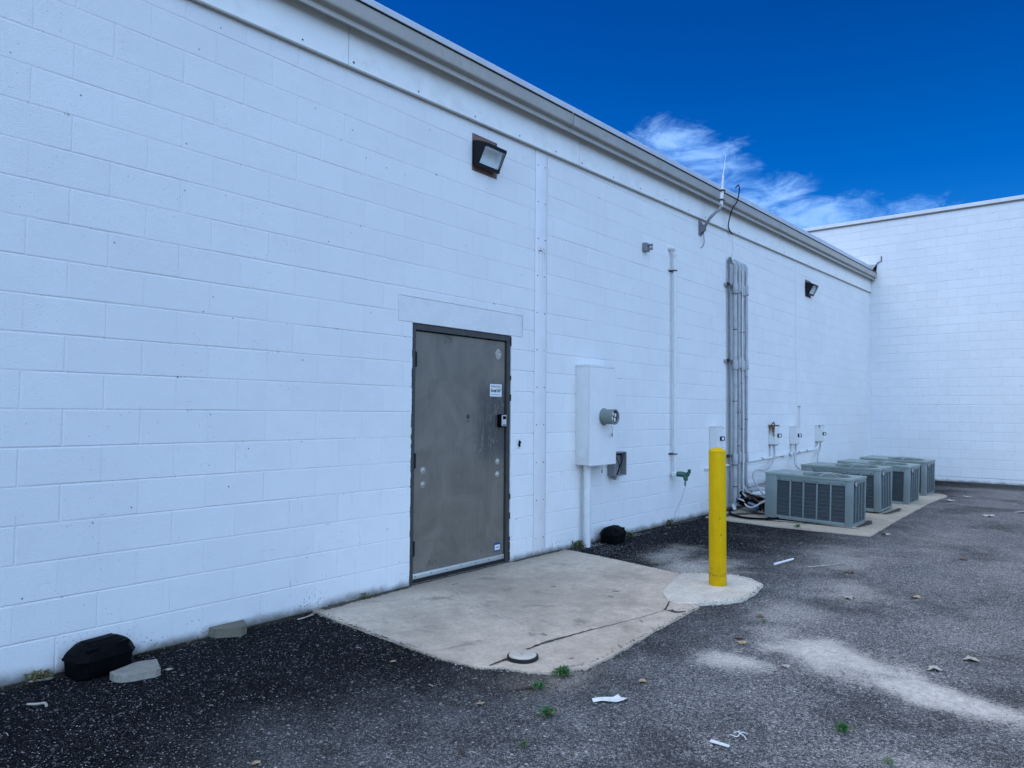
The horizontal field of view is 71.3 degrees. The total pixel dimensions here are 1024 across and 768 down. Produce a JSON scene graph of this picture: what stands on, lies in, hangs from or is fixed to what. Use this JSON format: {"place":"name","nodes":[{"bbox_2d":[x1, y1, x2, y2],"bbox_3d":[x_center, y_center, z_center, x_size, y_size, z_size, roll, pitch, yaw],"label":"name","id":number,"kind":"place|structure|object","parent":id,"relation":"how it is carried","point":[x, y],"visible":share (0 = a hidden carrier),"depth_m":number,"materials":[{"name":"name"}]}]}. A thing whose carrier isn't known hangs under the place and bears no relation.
{"place":"outdoors","nodes":[
{"label":"outdoors","id":0,"kind":"place"},
{"bbox_2d":[0,481,1023,767],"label":"asphalt ground","id":1,"kind":"structure","parent":0,"point":[782,703],"depth_m":3.71,"materials":[{"name":"grey asphalt"}]},
{"bbox_2d":[26,702,47,706],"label":"twig","id":2,"kind":"object","parent":1,"relation":"on","point":[44,703],"visible":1,"depth_m":3.43,"materials":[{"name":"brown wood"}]},
{"bbox_2d":[23,669,54,683],"bbox_3d":[-2.482,1.531,3.755,0.143,0.055,0.143,1,-2,-12],"label":"weed","id":3,"kind":"object","parent":1,"relation":"on","point":[41,675],"visible":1,"depth_m":3.74,"materials":[{"name":"green plant"}]},
{"bbox_2d":[28,677,52,682],"bbox_3d":[-2.472,1.551,3.741,0.105,0.012,0.015,2,-3,-34],"label":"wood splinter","id":4,"kind":"object","parent":1,"relation":"on","point":[47,678],"visible":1,"depth_m":3.74,"materials":[{"name":"wood"}]},
{"bbox_2d":[61,633,134,680],"bbox_3d":[-2.252,1.475,3.895,0.220,0.178,0.320,-1,-3,30],"label":"bait station","id":5,"kind":"object","parent":1,"relation":"on","point":[92,658],"visible":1,"depth_m":3.81,"materials":[{"name":"black plastic"}]},
{"bbox_2d":[110,659,160,682],"bbox_3d":[-2.025,1.543,3.832,0.236,0.042,0.190,2,-3,-34],"label":"paving stone","id":6,"kind":"object","parent":1,"relation":"on","point":[141,670],"visible":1,"depth_m":3.79,"materials":[{"name":"concrete"}]},
{"bbox_2d":[209,619,246,637],"bbox_3d":[-1.774,1.562,4.531,0.146,0.062,0.236,-1,-3,40],"label":"paving stone","id":7,"kind":"object","parent":1,"relation":"on","point":[234,629],"visible":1,"depth_m":4.49,"materials":[{"name":"concrete"}]},
{"bbox_2d":[0,507,738,689],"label":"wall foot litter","id":8,"kind":"object","parent":1,"relation":"on","point":[320,608],"depth_m":4.87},
{"bbox_2d":[0,0,881,687],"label":"store building","id":9,"kind":"structure","parent":1,"relation":"on","point":[304,304],"depth_m":5.22,"materials":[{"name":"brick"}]},
{"bbox_2d":[412,331,504,583],"bbox_3d":[-0.458,0.619,6.331,0.073,2.084,1.178,-1,-3,40],"label":"door","id":10,"kind":"structure","parent":9,"relation":"in","point":[460,381],"depth_m":6.29,"materials":[{"name":"grey paint"}]},
{"bbox_2d":[473,140,506,173],"bbox_3d":[-0.199,-2.085,6.530,0.164,0.246,0.300,-1,-3,40],"label":"wall lamp","id":11,"kind":"object","parent":9,"relation":"attached to","point":[488,156],"visible":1,"depth_m":6.54,"materials":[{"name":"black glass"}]},
{"bbox_2d":[497,414,505,426],"bbox_3d":[-0.092,0.345,6.719,0.060,0.121,0.084,-1,-3,40],"label":"key lockbox","id":12,"kind":"object","parent":9,"relation":"attached to","point":[501,420],"visible":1,"depth_m":6.69,"materials":[{"name":"black plastic"}]},
{"bbox_2d":[516,438,520,447],"bbox_3d":[0.067,0.573,6.882,0.029,0.095,0.064,-1,-3,40],"label":"wall plate","id":13,"kind":"object","parent":9,"relation":"attached to","point":[518,442],"depth_m":6.88,"materials":[{"name":"white paint"}]},
{"bbox_2d":[576,364,618,547],"bbox_3d":[0.970,0.778,7.712,0.340,1.966,0.512,-1,-3,40],"label":"meter cabinet","id":14,"kind":"object","parent":9,"relation":"attached to","point":[597,416],"visible":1,"depth_m":7.62,"materials":[{"name":"metal"}]},
{"bbox_2d":[607,451,626,479],"bbox_3d":[1.204,0.934,8.177,0.099,0.315,0.260,-1,-3,40],"label":"phone box","id":15,"kind":"object","parent":9,"relation":"attached to","point":[618,468],"visible":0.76,"depth_m":8.23,"materials":[{"name":"grey plastic"}]},
{"bbox_2d":[642,242,652,251],"bbox_3d":[1.684,-1.694,8.825,0.113,0.103,0.100,-1,-3,40],"label":"junction box","id":16,"kind":"object","parent":9,"relation":"attached to","point":[646,247],"visible":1,"depth_m":8.81,"materials":[{"name":"grey plastic"}]},
{"bbox_2d":[668,246,690,512],"bbox_3d":[2.178,-0.014,9.275,0.270,3.593,0.164,-1,-3,30],"label":"water pipe","id":17,"kind":"object","parent":9,"relation":"attached to","point":[676,474],"visible":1,"depth_m":9.29,"materials":[{"name":"white metal"}]},
{"bbox_2d":[698,155,725,247],"bbox_3d":[2.832,-2.608,10.057,0.404,1.371,0.232,0,-2,6],"label":"antenna","id":18,"kind":"object","parent":9,"relation":"attached to","point":[701,228],"visible":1,"depth_m":10.03,"materials":[{"name":"grey plastic"}]},
{"bbox_2d":[709,426,724,448],"bbox_3d":[2.964,0.777,10.255,0.158,0.345,0.259,-1,-3,40],"label":"disconnect box","id":19,"kind":"object","parent":9,"relation":"attached to","point":[716,436],"visible":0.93,"depth_m":10.19,"materials":[{"name":"paint"}]},
{"bbox_2d":[728,184,739,253],"bbox_3d":[3.350,-2.469,10.756,0.172,1.137,0.464,-1,-3,31],"label":"roof cable","id":20,"kind":"object","parent":9,"relation":"hanging from","point":[731,212],"visible":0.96,"depth_m":10.71,"materials":[{"name":"black plastic"}]},
{"bbox_2d":[724,257,764,505],"bbox_3d":[3.752,-0.022,11.215,0.210,3.758,1.689,-1,-3,40],"label":"pipe bundle","id":21,"kind":"object","parent":9,"relation":"attached to","point":[739,286],"visible":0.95,"depth_m":10.78,"materials":[{"name":"grey plastic"}]},
{"bbox_2d":[705,406,819,469],"bbox_3d":[4.358,0.824,11.996,0.068,0.951,5.061,-1,-3,40],"label":"conduit run","id":22,"kind":"object","parent":9,"relation":"attached to","point":[782,455],"visible":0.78,"depth_m":12.54,"materials":[{"name":"white paint"}]},
{"bbox_2d":[768,422,781,445],"bbox_3d":[4.448,0.837,12.038,0.158,0.397,0.278,-1,-3,40],"label":"disconnect box","id":23,"kind":"object","parent":9,"relation":"attached to","point":[774,434],"visible":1,"depth_m":11.97,"materials":[{"name":"paint"}]},
{"bbox_2d":[752,445,774,495],"bbox_3d":[3.950,1.368,11.164,0.356,0.756,1.958,0,-2,19],"label":"flexible conduit","id":24,"kind":"object","parent":23,"relation":"attached to","point":[767,468],"visible":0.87,"depth_m":11.14,"materials":[{"name":"grey plastic"}]},
{"bbox_2d":[789,426,801,443],"bbox_3d":[5.115,0.920,12.839,0.158,0.330,0.259,-1,-3,40],"label":"disconnect box","id":25,"kind":"object","parent":9,"relation":"attached to","point":[794,435],"visible":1,"depth_m":12.76,"materials":[{"name":"paint"}]},
{"bbox_2d":[794,444,800,470],"bbox_3d":[4.999,1.333,12.161,0.146,0.564,1.350,0,-2,3],"label":"flexible conduit","id":26,"kind":"object","parent":25,"relation":"attached to","point":[797,467],"visible":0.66,"depth_m":12.62,"materials":[{"name":"grey plastic"}]},
{"bbox_2d":[805,282,818,295],"bbox_3d":[5.759,-1.823,13.693,0.164,0.246,0.300,-1,-3,40],"label":"wall lamp","id":27,"kind":"object","parent":9,"relation":"attached to","point":[811,289],"visible":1,"depth_m":13.62,"materials":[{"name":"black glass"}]},
{"bbox_2d":[815,425,825,441],"bbox_3d":[6.048,0.967,13.961,0.158,0.330,0.259,-1,-3,40],"label":"disconnect box","id":28,"kind":"object","parent":9,"relation":"attached to","point":[819,433],"visible":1,"depth_m":13.89,"materials":[{"name":"paint"}]},
{"bbox_2d":[817,442,820,461],"bbox_3d":[5.901,1.380,13.260,0.243,0.571,1.452,0,-2,2],"label":"flexible conduit","id":29,"kind":"object","parent":28,"relation":"attached to","point":[818,452],"visible":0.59,"depth_m":13.84,"materials":[{"name":"grey plastic"}]},
{"bbox_2d":[457,744,465,756],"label":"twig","id":30,"kind":"object","parent":1,"relation":"on","point":[461,751],"visible":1,"depth_m":2.99,"materials":[{"name":"brown plant"}]},
{"bbox_2d":[311,549,699,674],"bbox_3d":[0.294,1.675,5.560,2.233,0.083,3.136,-1,-3,40],"label":"doorstep slab","id":31,"kind":"structure","parent":1,"relation":"on","point":[525,607],"depth_m":5.05,"materials":[{"name":"concrete"}]},
{"bbox_2d":[507,649,537,663],"bbox_3d":[0.062,1.564,4.100,0.178,0.035,0.184,-1,-3,40],"label":"cleanout cover","id":32,"kind":"object","parent":31,"relation":"on","point":[522,656],"visible":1,"depth_m":4.06,"materials":[{"name":"metal"}]},
{"bbox_2d":[554,663,583,668],"bbox_3d":[0.318,1.569,3.973,0.193,0.007,0.013,2,-3,-26],"label":"wood splinter","id":33,"kind":"object","parent":31,"relation":"on","point":[571,665],"visible":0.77,"depth_m":3.98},
{"bbox_2d":[507,686,531,690],"bbox_3d":[0.037,1.568,3.671,0.130,0.012,0.014,1,-2,-18],"label":"twig","id":34,"kind":"object","parent":1,"relation":"on","point":[520,688],"visible":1,"depth_m":3.67,"materials":[{"name":"wood"}]},
{"bbox_2d":[518,738,529,747],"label":"weed","id":35,"kind":"object","parent":1,"relation":"on","point":[522,743],"visible":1,"depth_m":3.04,"materials":[{"name":"green plant"}]},
{"bbox_2d":[530,680,546,690],"bbox_3d":[0.136,1.552,3.682,0.086,0.047,0.093,0,-2,3],"label":"weed","id":36,"kind":"object","parent":1,"relation":"on","point":[538,684],"visible":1,"depth_m":3.68,"materials":[{"name":"green plant"}]},
{"bbox_2d":[537,705,559,717],"bbox_3d":[0.173,1.535,3.355,0.119,0.056,0.092,2,-3,-26],"label":"weed","id":37,"kind":"object","parent":1,"relation":"on","point":[548,711],"visible":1,"depth_m":3.35,"materials":[{"name":"green plant"}]},
{"bbox_2d":[551,665,572,676],"bbox_3d":[0.270,1.554,3.873,0.117,0.060,0.121,-1,-3,40],"label":"weed","id":38,"kind":"object","parent":1,"relation":"on","point":[564,670],"visible":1,"depth_m":3.86,"materials":[{"name":"green plant"}]},
{"bbox_2d":[571,540,585,547],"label":"weed","id":39,"kind":"object","parent":1,"relation":"on","point":[578,543],"visible":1,"depth_m":7.53,"materials":[{"name":"green plant"}]},
{"bbox_2d":[592,694,625,701],"bbox_3d":[0.488,1.567,3.548,0.181,0.011,0.076,1,-2,-15],"label":"paper scrap","id":40,"kind":"object","parent":1,"relation":"on","point":[617,698],"visible":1,"depth_m":3.55,"materials":[{"name":"white paper"}]},
{"bbox_2d":[600,525,626,544],"bbox_3d":[1.121,1.662,7.907,0.220,0.178,0.320,-1,-3,32],"label":"bait station","id":41,"kind":"object","parent":1,"relation":"on","point":[613,534],"visible":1,"depth_m":7.80,"materials":[{"name":"black plastic"}]},
{"bbox_2d":[626,530,639,536],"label":"weed","id":42,"kind":"object","parent":1,"relation":"on","point":[627,534],"visible":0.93,"depth_m":8.22,"materials":[{"name":"green plant"}]},
{"bbox_2d":[662,572,762,605],"bbox_3d":[1.623,1.686,5.766,0.699,0.080,1.158,-1,-3,26],"label":"bollard footing","id":43,"kind":"object","parent":1,"relation":"on","point":[689,588],"visible":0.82,"depth_m":5.68,"materials":[{"name":"concrete"}]},
{"bbox_2d":[708,447,726,586],"bbox_3d":[1.697,1.100,5.894,0.142,1.150,0.142,-1,-3,40],"label":"bollard","id":44,"kind":"object","parent":43,"relation":"on","point":[717,522],"visible":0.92,"depth_m":5.84,"materials":[{"name":"yellow metal"}]},
{"bbox_2d":[709,739,729,747],"bbox_3d":[0.898,1.553,3.084,0.090,0.003,0.027,-1,-3,40],"label":"paper strip","id":45,"kind":"object","parent":1,"relation":"on","point":[718,742],"visible":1,"depth_m":3.08,"materials":[{"name":"white paper"}]},
{"bbox_2d":[730,730,747,739],"bbox_3d":[1.014,1.551,3.167,0.077,0.017,0.068,-1,-3,40],"label":"wire clip","id":46,"kind":"object","parent":1,"relation":"on","point":[739,732],"visible":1,"depth_m":3.16,"materials":[{"name":"white paint"}]},
{"bbox_2d":[774,558,793,564],"bbox_3d":[2.625,1.713,6.888,0.364,0.021,0.025,2,-3,-42],"label":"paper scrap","id":47,"kind":"object","parent":1,"relation":"on","point":[780,562],"visible":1,"depth_m":6.87,"materials":[{"name":"paper"}]},
{"bbox_2d":[808,562,840,566],"bbox_3d":[2.970,1.714,6.748,0.442,0.012,0.046,2,-3,-26],"label":"wood splinter","id":48,"kind":"object","parent":1,"relation":"on","point":[825,565],"visible":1,"depth_m":6.72,"materials":[{"name":"beige wood"}]},
{"bbox_2d":[705,493,946,536],"bbox_3d":[5.317,1.950,11.403,2.155,0.082,6.148,-1,-3,40],"label":"condenser pad","id":49,"kind":"object","parent":1,"relation":"on","point":[873,524],"visible":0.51,"depth_m":9.51,"materials":[{"name":"concrete"}]},
{"bbox_2d":[728,487,779,519],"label":"refrigerant lines","id":50,"kind":"object","parent":49,"relation":"on","point":[751,502],"visible":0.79,"depth_m":10.35,"materials":[{"name":"black plastic"}]},
{"bbox_2d":[765,469,866,526],"bbox_3d":[4.083,1.512,9.612,1.112,0.666,0.707,1,-2,40],"label":"air conditioner","id":51,"kind":"object","parent":49,"relation":"on","point":[830,498],"visible":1,"depth_m":9.35,"materials":[{"name":"metal"}]},
{"bbox_2d":[801,462,892,513],"bbox_3d":[5.110,1.552,10.903,1.112,0.686,0.778,-1,-2,40],"label":"air conditioner","id":52,"kind":"object","parent":49,"relation":"on","point":[878,489],"visible":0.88,"depth_m":10.51,"materials":[{"name":"grey metal"}]},
{"bbox_2d":[837,458,919,504],"bbox_3d":[6.149,1.622,11.985,1.095,0.680,0.834,1,-1,40],"label":"air conditioner","id":53,"kind":"object","parent":49,"relation":"on","point":[905,483],"visible":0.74,"depth_m":11.48,"materials":[{"name":"grey metal"}]},
{"bbox_2d":[860,455,935,495],"bbox_3d":[7.160,1.682,13.261,1.095,0.667,0.862,1,-2,40],"label":"air conditioner","id":54,"kind":"object","parent":49,"relation":"on","point":[927,479],"visible":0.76,"depth_m":12.91,"materials":[{"name":"grey metal"}]},
{"bbox_2d":[834,720,851,734],"bbox_3d":[1.490,1.540,3.209,0.079,0.055,0.106,-1,-3,40],"label":"weed","id":55,"kind":"object","parent":1,"relation":"on","point":[842,728],"visible":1,"depth_m":3.20,"materials":[{"name":"green plant"}]},
{"bbox_2d":[880,757,895,764],"bbox_3d":[1.537,1.541,2.916,0.060,0.031,0.053,0,-2,1],"label":"weed","id":56,"kind":"object","parent":1,"relation":"on","point":[889,760],"visible":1,"depth_m":2.92,"materials":[{"name":"green plant"}]},
{"bbox_2d":[803,195,1023,485],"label":"adjoining building","id":57,"kind":"structure","parent":1,"relation":"on","point":[947,333],"depth_m":16.30,"materials":[{"name":"paint"}]},
{"bbox_2d":[928,665,941,670],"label":"dry leaf","id":58,"kind":"object","parent":1,"relation":"on","point":[931,667],"visible":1,"depth_m":4.02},
{"bbox_2d":[963,655,980,662],"bbox_3d":[2.699,1.605,4.175,0.096,0.016,0.097,-1,-3,40],"label":"dry leaf","id":59,"kind":"object","parent":1,"relation":"on","point":[970,657],"visible":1,"depth_m":4.19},
{"bbox_2d":[0,506,1023,767],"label":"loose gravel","id":60,"kind":"structure","parent":0,"point":[594,660],"depth_m":4.06,"materials":[{"name":"grey gravel"}]},
{"bbox_2d":[6,526,1023,767],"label":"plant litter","id":61,"kind":"object","parent":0,"point":[619,645],"visible":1,"depth_m":4.55,"materials":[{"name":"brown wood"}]},
{"bbox_2d":[374,0,1023,228],"label":"sky","id":62,"kind":"structure","parent":0,"point":[820,112],"materials":[{"name":"blue"}]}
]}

